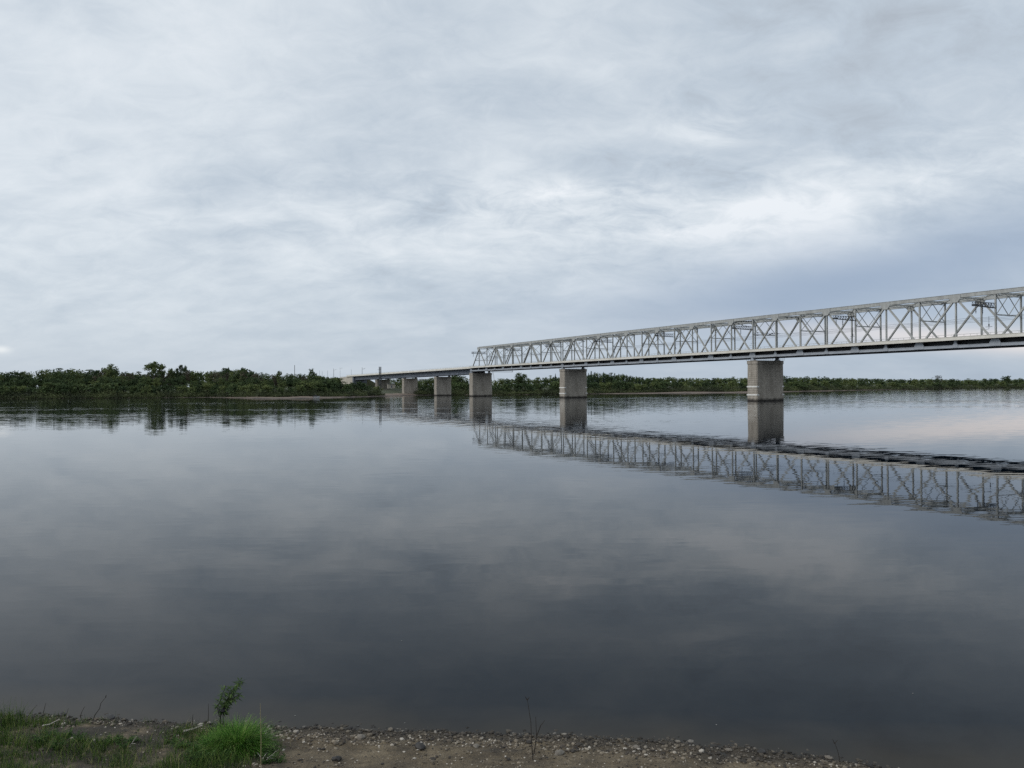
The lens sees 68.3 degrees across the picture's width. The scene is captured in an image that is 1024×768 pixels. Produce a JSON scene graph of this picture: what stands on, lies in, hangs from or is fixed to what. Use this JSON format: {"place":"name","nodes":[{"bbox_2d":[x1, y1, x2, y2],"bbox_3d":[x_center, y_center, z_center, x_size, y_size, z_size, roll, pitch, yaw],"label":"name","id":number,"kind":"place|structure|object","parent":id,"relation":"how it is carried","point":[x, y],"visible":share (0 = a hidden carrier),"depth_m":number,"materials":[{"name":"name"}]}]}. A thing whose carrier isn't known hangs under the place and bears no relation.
{"place":"outdoors","nodes":[
{"label":"outdoors","id":0,"kind":"place"},
{"bbox_2d":[0,694,291,767],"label":"bank grass","id":1,"kind":"structure","parent":0,"point":[9,721],"depth_m":11.95,"materials":[{"name":"green plant"}]},
{"bbox_2d":[278,380,374,388],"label":"railway embankment","id":2,"kind":"structure","parent":0,"point":[371,383],"depth_m":730.77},
{"bbox_2d":[0,710,898,767],"bbox_3d":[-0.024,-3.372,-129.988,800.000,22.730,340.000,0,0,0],"label":"river bank","id":3,"kind":"structure","parent":0,"point":[368,761],"depth_m":12.08,"materials":[{"name":"grey gravel"}]},
{"bbox_2d":[33,731,50,745],"bbox_3d":[-7.640,5.765,12.286,0.302,0.178,0.309,0,0,-28],"label":"leafy weed","id":4,"kind":"object","parent":3,"relation":"on","point":[35,739],"visible":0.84,"depth_m":12.27,"materials":[{"name":"green plant"}]},
{"bbox_2d":[40,724,59,736],"bbox_3d":[-7.773,5.839,12.698,0.318,0.173,0.335,0,0,-17],"label":"leafy weed","id":5,"kind":"object","parent":3,"relation":"on","point":[53,730],"visible":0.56,"depth_m":12.65,"materials":[{"name":"green plant"}]},
{"bbox_2d":[50,737,65,750],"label":"leafy weed","id":6,"kind":"object","parent":3,"relation":"on","point":[56,745],"visible":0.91,"depth_m":11.99,"materials":[{"name":"green plant"}]},
{"bbox_2d":[54,726,72,737],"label":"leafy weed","id":7,"kind":"object","parent":3,"relation":"on","point":[70,732],"visible":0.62,"depth_m":12.63,"materials":[{"name":"green plant"}]},
{"bbox_2d":[68,729,86,741],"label":"leafy weed","id":8,"kind":"object","parent":3,"relation":"on","point":[78,735],"visible":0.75,"depth_m":12.40,"materials":[{"name":"green plant"}]},
{"bbox_2d":[103,714,114,719],"bbox_3d":[-7.354,6.087,13.778,0.196,0.090,0.271,0,0,-18],"label":"shore stone","id":9,"kind":"object","parent":3,"relation":"on","point":[111,716],"visible":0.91,"depth_m":13.74,"materials":[{"name":"grey stone"}]},
{"bbox_2d":[116,736,135,747],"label":"leafy weed","id":10,"kind":"object","parent":3,"relation":"on","point":[119,742],"visible":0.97,"depth_m":12.19,"materials":[{"name":"green plant"}]},
{"bbox_2d":[164,734,177,743],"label":"leafy weed","id":11,"kind":"object","parent":3,"relation":"on","point":[172,739],"visible":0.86,"depth_m":12.46,"materials":[{"name":"green plant"}]},
{"bbox_2d":[169,735,189,748],"bbox_3d":[-5.354,5.799,12.197,0.332,0.144,0.308,0,0,-32],"label":"leafy weed","id":12,"kind":"object","parent":3,"relation":"on","point":[182,743],"visible":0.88,"depth_m":12.19,"materials":[{"name":"green plant"}]},
{"bbox_2d":[213,677,246,730],"bbox_3d":[-4.805,5.530,12.816,0.611,1.034,0.358,0,0,0],"label":"willow sapling","id":13,"kind":"object","parent":3,"relation":"on","point":[228,701],"visible":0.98,"depth_m":12.79,"materials":[{"name":"green plant"}]},
{"bbox_2d":[184,712,287,760],"bbox_3d":[-4.464,5.666,12.144,1.748,0.609,1.527,0,0,0],"label":"sedge tuft","id":14,"kind":"object","parent":3,"relation":"on","point":[239,733],"visible":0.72,"depth_m":12.16,"materials":[{"name":"green plant"}]},
{"bbox_2d":[258,749,276,763],"bbox_3d":[-3.762,5.748,11.632,0.290,0.190,0.286,0,0,-1],"label":"leafy weed","id":15,"kind":"object","parent":3,"relation":"on","point":[266,760],"visible":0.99,"depth_m":11.62,"materials":[{"name":"green plant"}]},
{"bbox_2d":[260,740,284,755],"bbox_3d":[-3.812,5.828,11.989,0.362,0.180,0.335,0,0,-39],"label":"leafy weed","id":16,"kind":"object","parent":3,"relation":"on","point":[272,751],"visible":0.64,"depth_m":12.03,"materials":[{"name":"green plant"}]},
{"bbox_2d":[265,746,286,762],"bbox_3d":[-3.654,5.798,11.740,0.428,0.182,0.273,-1,0,32],"label":"leafy weed","id":17,"kind":"object","parent":3,"relation":"on","point":[281,758],"visible":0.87,"depth_m":11.73,"materials":[{"name":"green plant"}]},
{"bbox_2d":[415,742,425,750],"bbox_3d":[-1.494,5.924,12.319,0.170,0.144,0.222,0,0,-37],"label":"shore stone","id":18,"kind":"object","parent":3,"relation":"on","point":[420,746],"visible":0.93,"depth_m":12.28,"materials":[{"name":"grey stone"}]},
{"bbox_2d":[525,697,544,759],"bbox_3d":[0.362,5.423,11.859,0.311,1.038,0.018,0,0,0],"label":"bare twig","id":19,"kind":"object","parent":3,"relation":"on","point":[531,733],"visible":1,"depth_m":11.85,"materials":[{"name":"brown wood"}]},
{"bbox_2d":[554,750,564,755],"bbox_3d":[0.756,5.935,12.136,0.190,0.103,0.141,0,0,-42],"label":"shore stone","id":20,"kind":"object","parent":3,"relation":"on","point":[559,752],"visible":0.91,"depth_m":12.10,"materials":[{"name":"grey stone"}]},
{"bbox_2d":[1,382,1018,398],"bbox_3d":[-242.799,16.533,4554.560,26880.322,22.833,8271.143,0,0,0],"label":"river bank","id":21,"kind":"structure","parent":0,"point":[396,391],"depth_m":602.38,"materials":[{"name":"soil"}]},
{"bbox_2d":[0,385,12,394],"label":"broadleaf tree","id":22,"kind":"object","parent":21,"relation":"on","point":[3,388],"visible":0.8,"depth_m":536.46,"materials":[{"name":"green plant"}]},
{"bbox_2d":[0,372,14,385],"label":"broadleaf tree","id":23,"kind":"object","parent":21,"relation":"on","point":[6,379],"visible":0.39,"depth_m":599.50,"materials":[{"name":"green plant"}]},
{"bbox_2d":[9,377,25,390],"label":"broadleaf tree","id":24,"kind":"object","parent":21,"relation":"on","point":[15,383],"visible":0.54,"depth_m":564.48,"materials":[{"name":"green plant"}]},
{"bbox_2d":[8,370,31,385],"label":"broadleaf tree","id":25,"kind":"object","parent":21,"relation":"on","point":[17,376],"visible":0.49,"depth_m":578.11,"materials":[{"name":"green plant"}]},
{"bbox_2d":[14,385,28,396],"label":"broadleaf tree","id":26,"kind":"object","parent":21,"relation":"on","point":[21,389],"visible":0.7,"depth_m":546.07,"materials":[{"name":"green plant"}]},
{"bbox_2d":[19,377,35,386],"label":"broadleaf tree","id":27,"kind":"object","parent":21,"relation":"on","point":[26,380],"visible":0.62,"depth_m":564.39,"materials":[{"name":"green plant"}]},
{"bbox_2d":[26,378,40,391],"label":"broadleaf tree","id":28,"kind":"object","parent":21,"relation":"on","point":[34,383],"visible":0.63,"depth_m":563.00,"materials":[{"name":"green plant"}]},
{"bbox_2d":[33,370,43,387],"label":"broadleaf tree","id":29,"kind":"object","parent":21,"relation":"on","point":[39,377],"visible":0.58,"depth_m":585.35,"materials":[{"name":"green plant"}]},
{"bbox_2d":[38,369,51,385],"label":"broadleaf tree","id":30,"kind":"object","parent":21,"relation":"on","point":[45,374],"visible":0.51,"depth_m":590.71,"materials":[{"name":"green plant"}]},
{"bbox_2d":[37,382,56,395],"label":"broadleaf tree","id":31,"kind":"object","parent":21,"relation":"on","point":[47,384],"visible":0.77,"depth_m":544.38,"materials":[{"name":"green plant"}]},
{"bbox_2d":[47,370,63,379],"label":"broadleaf tree","id":32,"kind":"object","parent":21,"relation":"on","point":[56,374],"visible":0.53,"depth_m":579.59,"materials":[{"name":"green plant"}]},
{"bbox_2d":[54,382,71,395],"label":"broadleaf tree","id":33,"kind":"object","parent":21,"relation":"on","point":[63,386],"visible":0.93,"depth_m":540.51,"materials":[{"name":"green plant"}]},
{"bbox_2d":[57,369,77,382],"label":"broadleaf tree","id":34,"kind":"object","parent":21,"relation":"on","point":[67,378],"visible":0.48,"depth_m":578.78,"materials":[{"name":"green plant"}]},
{"bbox_2d":[63,368,85,383],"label":"broadleaf tree","id":35,"kind":"object","parent":21,"relation":"on","point":[78,375],"visible":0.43,"depth_m":597.59,"materials":[{"name":"green plant"}]},
{"bbox_2d":[67,382,89,395],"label":"broadleaf tree","id":36,"kind":"object","parent":21,"relation":"on","point":[74,387],"visible":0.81,"depth_m":545.46,"materials":[{"name":"green plant"}]},
{"bbox_2d":[72,383,87,395],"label":"broadleaf tree","id":37,"kind":"object","parent":21,"relation":"on","point":[80,385],"visible":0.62,"depth_m":547.03,"materials":[{"name":"green plant"}]},
{"bbox_2d":[82,369,95,384],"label":"broadleaf tree","id":38,"kind":"object","parent":21,"relation":"on","point":[88,377],"visible":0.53,"depth_m":599.23,"materials":[{"name":"green plant"}]},
{"bbox_2d":[86,382,104,393],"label":"broadleaf tree","id":39,"kind":"object","parent":21,"relation":"on","point":[97,385],"visible":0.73,"depth_m":546.66,"materials":[{"name":"green plant"}]},
{"bbox_2d":[90,370,102,381],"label":"broadleaf tree","id":40,"kind":"object","parent":21,"relation":"on","point":[96,373],"visible":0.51,"depth_m":595.75,"materials":[{"name":"green plant"}]},
{"bbox_2d":[97,376,110,385],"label":"broadleaf tree","id":41,"kind":"object","parent":21,"relation":"on","point":[101,380],"visible":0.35,"depth_m":573.51,"materials":[{"name":"green plant"}]},
{"bbox_2d":[101,364,117,382],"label":"broadleaf tree","id":42,"kind":"object","parent":21,"relation":"on","point":[109,371],"visible":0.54,"depth_m":584.93,"materials":[{"name":"green plant"}]},
{"bbox_2d":[106,366,122,382],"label":"broadleaf tree","id":43,"kind":"object","parent":21,"relation":"on","point":[113,373],"visible":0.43,"depth_m":585.30,"materials":[{"name":"green plant"}]},
{"bbox_2d":[103,382,127,394],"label":"broadleaf tree","id":44,"kind":"object","parent":21,"relation":"on","point":[114,384],"visible":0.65,"depth_m":550.05,"materials":[{"name":"green plant"}]},
{"bbox_2d":[108,378,122,389],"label":"broadleaf tree","id":45,"kind":"object","parent":21,"relation":"on","point":[117,381],"visible":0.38,"depth_m":561.98,"materials":[{"name":"green plant"}]},
{"bbox_2d":[120,376,132,386],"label":"broadleaf tree","id":46,"kind":"object","parent":21,"relation":"on","point":[125,383],"visible":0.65,"depth_m":565.25,"materials":[{"name":"green plant"}]},
{"bbox_2d":[128,378,140,388],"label":"broadleaf tree","id":47,"kind":"object","parent":21,"relation":"on","point":[136,382],"visible":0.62,"depth_m":569.75,"materials":[{"name":"green plant"}]},
{"bbox_2d":[137,378,152,384],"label":"broadleaf tree","id":48,"kind":"object","parent":21,"relation":"on","point":[145,381],"visible":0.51,"depth_m":562.06,"materials":[{"name":"green plant"}]},
{"bbox_2d":[142,361,165,379],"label":"broadleaf tree","id":49,"kind":"object","parent":21,"relation":"on","point":[152,367],"visible":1,"depth_m":578.02,"materials":[{"name":"green plant"}]},
{"bbox_2d":[152,377,160,388],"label":"broadleaf tree","id":50,"kind":"object","parent":21,"relation":"on","point":[157,383],"visible":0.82,"depth_m":562.00,"materials":[{"name":"green plant"}]},
{"bbox_2d":[149,386,164,393],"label":"broadleaf tree","id":51,"kind":"object","parent":21,"relation":"on","point":[154,388],"visible":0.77,"depth_m":546.58,"materials":[{"name":"green plant"}]},
{"bbox_2d":[160,377,171,389],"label":"broadleaf tree","id":52,"kind":"object","parent":21,"relation":"on","point":[166,382],"visible":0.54,"depth_m":568.29,"materials":[{"name":"green plant"}]},
{"bbox_2d":[168,368,175,384],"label":"broadleaf tree","id":53,"kind":"object","parent":21,"relation":"on","point":[170,372],"visible":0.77,"depth_m":589.14,"materials":[{"name":"green plant"}]},
{"bbox_2d":[175,365,186,378],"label":"broadleaf tree","id":54,"kind":"object","parent":21,"relation":"on","point":[182,368],"visible":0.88,"depth_m":587.75,"materials":[{"name":"green plant"}]},
{"bbox_2d":[178,376,187,385],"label":"broadleaf tree","id":55,"kind":"object","parent":21,"relation":"on","point":[183,381],"visible":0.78,"depth_m":578.59,"materials":[{"name":"green plant"}]},
{"bbox_2d":[184,386,199,395],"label":"broadleaf tree","id":56,"kind":"object","parent":21,"relation":"on","point":[191,390],"visible":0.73,"depth_m":547.92,"materials":[{"name":"green plant"}]},
{"bbox_2d":[186,380,197,386],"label":"broadleaf tree","id":57,"kind":"object","parent":21,"relation":"on","point":[192,383],"visible":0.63,"depth_m":562.34,"materials":[{"name":"green plant"}]},
{"bbox_2d":[189,371,197,381],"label":"broadleaf tree","id":58,"kind":"object","parent":21,"relation":"on","point":[194,374],"visible":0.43,"depth_m":602.05,"materials":[{"name":"green plant"}]},
{"bbox_2d":[199,382,215,392],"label":"broadleaf tree","id":59,"kind":"object","parent":21,"relation":"on","point":[207,385],"visible":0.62,"depth_m":555.69,"materials":[{"name":"green plant"}]},
{"bbox_2d":[202,371,212,381],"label":"broadleaf tree","id":60,"kind":"object","parent":21,"relation":"on","point":[206,375],"visible":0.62,"depth_m":587.88,"materials":[{"name":"green plant"}]},
{"bbox_2d":[208,385,221,394],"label":"broadleaf tree","id":61,"kind":"object","parent":21,"relation":"on","point":[214,389],"visible":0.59,"depth_m":545.30,"materials":[{"name":"green plant"}]},
{"bbox_2d":[224,374,237,386],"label":"broadleaf tree","id":62,"kind":"object","parent":21,"relation":"on","point":[233,378],"visible":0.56,"depth_m":550.70,"materials":[{"name":"green plant"}]},
{"bbox_2d":[226,381,247,395],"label":"broadleaf tree","id":63,"kind":"object","parent":21,"relation":"on","point":[235,388],"visible":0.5,"depth_m":515.80,"materials":[{"name":"green plant"}]},
{"bbox_2d":[240,368,252,384],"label":"broadleaf tree","id":64,"kind":"object","parent":21,"relation":"on","point":[244,370],"visible":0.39,"depth_m":546.32,"materials":[{"name":"green plant"}]},
{"bbox_2d":[243,371,254,384],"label":"broadleaf tree","id":65,"kind":"object","parent":21,"relation":"on","point":[247,374],"visible":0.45,"depth_m":533.89,"materials":[{"name":"green plant"}]},
{"bbox_2d":[243,383,259,394],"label":"broadleaf tree","id":66,"kind":"object","parent":21,"relation":"on","point":[250,387],"visible":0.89,"depth_m":491.22,"materials":[{"name":"green plant"}]},
{"bbox_2d":[246,378,259,389],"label":"broadleaf tree","id":67,"kind":"object","parent":21,"relation":"on","point":[253,381],"visible":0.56,"depth_m":508.31,"materials":[{"name":"green plant"}]},
{"bbox_2d":[258,384,274,393],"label":"broadleaf tree","id":68,"kind":"object","parent":21,"relation":"on","point":[268,388],"visible":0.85,"depth_m":478.78,"materials":[{"name":"green plant"}]},
{"bbox_2d":[285,378,293,389],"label":"broadleaf tree","id":69,"kind":"object","parent":21,"relation":"on","point":[289,382],"visible":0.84,"depth_m":506.40,"materials":[{"name":"green plant"}]},
{"bbox_2d":[295,380,317,392],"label":"bush","id":70,"kind":"object","parent":21,"relation":"on","point":[309,386],"visible":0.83,"depth_m":484.84,"materials":[{"name":"green plant"}]},
{"bbox_2d":[307,369,318,382],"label":"broadleaf tree","id":71,"kind":"object","parent":21,"relation":"on","point":[311,376],"visible":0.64,"depth_m":515.89,"materials":[{"name":"green plant"}]},
{"bbox_2d":[313,381,325,391],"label":"bush","id":72,"kind":"object","parent":21,"relation":"on","point":[320,384],"visible":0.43,"depth_m":493.78,"materials":[{"name":"green plant"}]},
{"bbox_2d":[321,379,339,390],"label":"bush","id":73,"kind":"object","parent":21,"relation":"on","point":[326,382],"visible":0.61,"depth_m":506.20,"materials":[{"name":"green plant"}]},
{"bbox_2d":[341,377,366,383],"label":"bridge abutment","id":74,"kind":"object","parent":21,"relation":"on","point":[348,380],"visible":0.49,"depth_m":726.38,"materials":[{"name":"concrete"}]},
{"bbox_2d":[349,381,364,391],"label":"bush","id":75,"kind":"object","parent":21,"relation":"on","point":[358,387],"visible":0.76,"depth_m":546.63,"materials":[{"name":"green plant"}]},
{"bbox_2d":[375,379,389,389],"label":"stone pier","id":76,"kind":"structure","parent":21,"relation":"on","point":[384,383],"depth_m":663.48,"materials":[{"name":"stone"}]},
{"bbox_2d":[402,377,417,393],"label":"stone pier","id":77,"kind":"structure","parent":21,"relation":"on","point":[409,385],"depth_m":606.40,"materials":[{"name":"stone"}]},
{"bbox_2d":[421,379,430,388],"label":"broadleaf tree","id":78,"kind":"object","parent":21,"relation":"on","point":[427,384],"visible":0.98,"depth_m":657.86,"materials":[{"name":"green plant"}]},
{"bbox_2d":[451,375,466,387],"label":"broadleaf tree","id":79,"kind":"object","parent":21,"relation":"on","point":[457,379],"visible":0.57,"depth_m":626.49,"materials":[{"name":"green plant"}]},
{"bbox_2d":[455,382,468,390],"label":"broadleaf tree","id":80,"kind":"object","parent":21,"relation":"on","point":[463,386],"visible":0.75,"depth_m":610.01,"materials":[{"name":"green plant"}]},
{"bbox_2d":[498,384,511,392],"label":"broadleaf tree","id":81,"kind":"object","parent":21,"relation":"on","point":[505,386],"visible":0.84,"depth_m":585.49,"materials":[{"name":"green plant"}]},
{"bbox_2d":[0,384,1023,398],"bbox_3d":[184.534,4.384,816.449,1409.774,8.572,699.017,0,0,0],"label":"willow thicket","id":82,"kind":"object","parent":21,"relation":"on","point":[109,394],"visible":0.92,"depth_m":547.82,"materials":[{"name":"green plant"}]},
{"bbox_2d":[510,383,522,391],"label":"broadleaf tree","id":83,"kind":"object","parent":21,"relation":"on","point":[518,387],"visible":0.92,"depth_m":586.94,"materials":[{"name":"green plant"}]},
{"bbox_2d":[16,369,1017,389],"bbox_3d":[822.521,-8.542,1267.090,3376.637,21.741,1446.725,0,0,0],"label":"distant forest","id":84,"kind":"object","parent":21,"relation":"on","point":[738,381],"visible":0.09,"depth_m":723.70,"materials":[{"name":"green plant"}]},
{"bbox_2d":[513,372,527,384],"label":"broadleaf tree","id":85,"kind":"object","parent":21,"relation":"on","point":[519,379],"visible":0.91,"depth_m":619.29,"materials":[{"name":"green plant"}]},
{"bbox_2d":[521,383,535,391],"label":"broadleaf tree","id":86,"kind":"object","parent":21,"relation":"on","point":[528,386],"visible":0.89,"depth_m":586.94,"materials":[{"name":"green plant"}]},
{"bbox_2d":[548,381,559,391],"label":"broadleaf tree","id":87,"kind":"object","parent":21,"relation":"on","point":[556,385],"visible":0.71,"depth_m":590.13,"materials":[{"name":"green plant"}]},
{"bbox_2d":[589,381,599,390],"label":"broadleaf tree","id":88,"kind":"object","parent":21,"relation":"on","point":[596,386],"visible":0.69,"depth_m":619.11,"materials":[{"name":"green plant"}]},
{"bbox_2d":[604,373,613,382],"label":"broadleaf tree","id":89,"kind":"object","parent":21,"relation":"on","point":[610,378],"visible":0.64,"depth_m":650.90,"materials":[{"name":"green plant"}]},
{"bbox_2d":[611,379,625,390],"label":"broadleaf tree","id":90,"kind":"object","parent":21,"relation":"on","point":[619,384],"visible":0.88,"depth_m":626.85,"materials":[{"name":"green plant"}]},
{"bbox_2d":[624,375,634,384],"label":"broadleaf tree","id":91,"kind":"object","parent":21,"relation":"on","point":[629,379],"visible":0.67,"depth_m":643.36,"materials":[{"name":"green plant"}]},
{"bbox_2d":[634,383,645,390],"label":"broadleaf tree","id":92,"kind":"object","parent":21,"relation":"on","point":[637,386],"visible":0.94,"depth_m":621.93,"materials":[{"name":"green plant"}]},
{"bbox_2d":[645,378,656,385],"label":"broadleaf tree","id":93,"kind":"object","parent":21,"relation":"on","point":[650,380],"visible":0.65,"depth_m":649.66,"materials":[{"name":"green plant"}]},
{"bbox_2d":[650,381,666,389],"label":"broadleaf tree","id":94,"kind":"object","parent":21,"relation":"on","point":[660,386],"visible":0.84,"depth_m":628.21,"materials":[{"name":"green plant"}]},
{"bbox_2d":[727,381,739,387],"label":"broadleaf tree","id":95,"kind":"object","parent":21,"relation":"on","point":[732,384],"visible":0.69,"depth_m":649.77,"materials":[{"name":"green plant"}]},
{"bbox_2d":[787,380,806,388],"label":"broadleaf tree","id":96,"kind":"object","parent":21,"relation":"on","point":[796,384],"visible":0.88,"depth_m":699.42,"materials":[{"name":"green plant"}]},
{"bbox_2d":[0,388,1023,767],"bbox_3d":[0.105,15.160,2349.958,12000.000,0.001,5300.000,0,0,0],"label":"river water","id":97,"kind":"structure","parent":0,"point":[814,572],"depth_m":25.33,"materials":[{"name":"grey liquid"}]},
{"bbox_2d":[434,376,450,395],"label":"stone pier","id":98,"kind":"structure","parent":97,"relation":"in","point":[442,386],"depth_m":549.86,"materials":[{"name":"stone"}]},
{"bbox_2d":[346,366,484,379],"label":"girder bridge","id":99,"kind":"structure","parent":98,"relation":"on","point":[446,371],"depth_m":580.72,"materials":[{"name":"metal"}]},
{"bbox_2d":[469,371,491,395],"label":"stone pier","id":100,"kind":"structure","parent":97,"relation":"in","point":[480,384],"depth_m":498.51,"materials":[{"name":"grey stone"}]},
{"bbox_2d":[559,367,586,397],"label":"stone pier","id":101,"kind":"structure","parent":97,"relation":"in","point":[573,382],"depth_m":402.38,"materials":[{"name":"grey stone"}]},
{"bbox_2d":[746,357,783,400],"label":"stone pier","id":102,"kind":"structure","parent":97,"relation":"in","point":[765,380],"depth_m":286.87,"materials":[{"name":"grey stone"}]},
{"bbox_2d":[468,287,1023,382],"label":"truss bridge","id":103,"kind":"structure","parent":102,"relation":"on","point":[1010,339],"depth_m":274.66,"materials":[{"name":"grey metal"}]},
{"bbox_2d":[0,0,1023,388],"label":"sky","id":104,"kind":"structure","parent":0,"point":[348,187],"materials":[{"name":"grey"}]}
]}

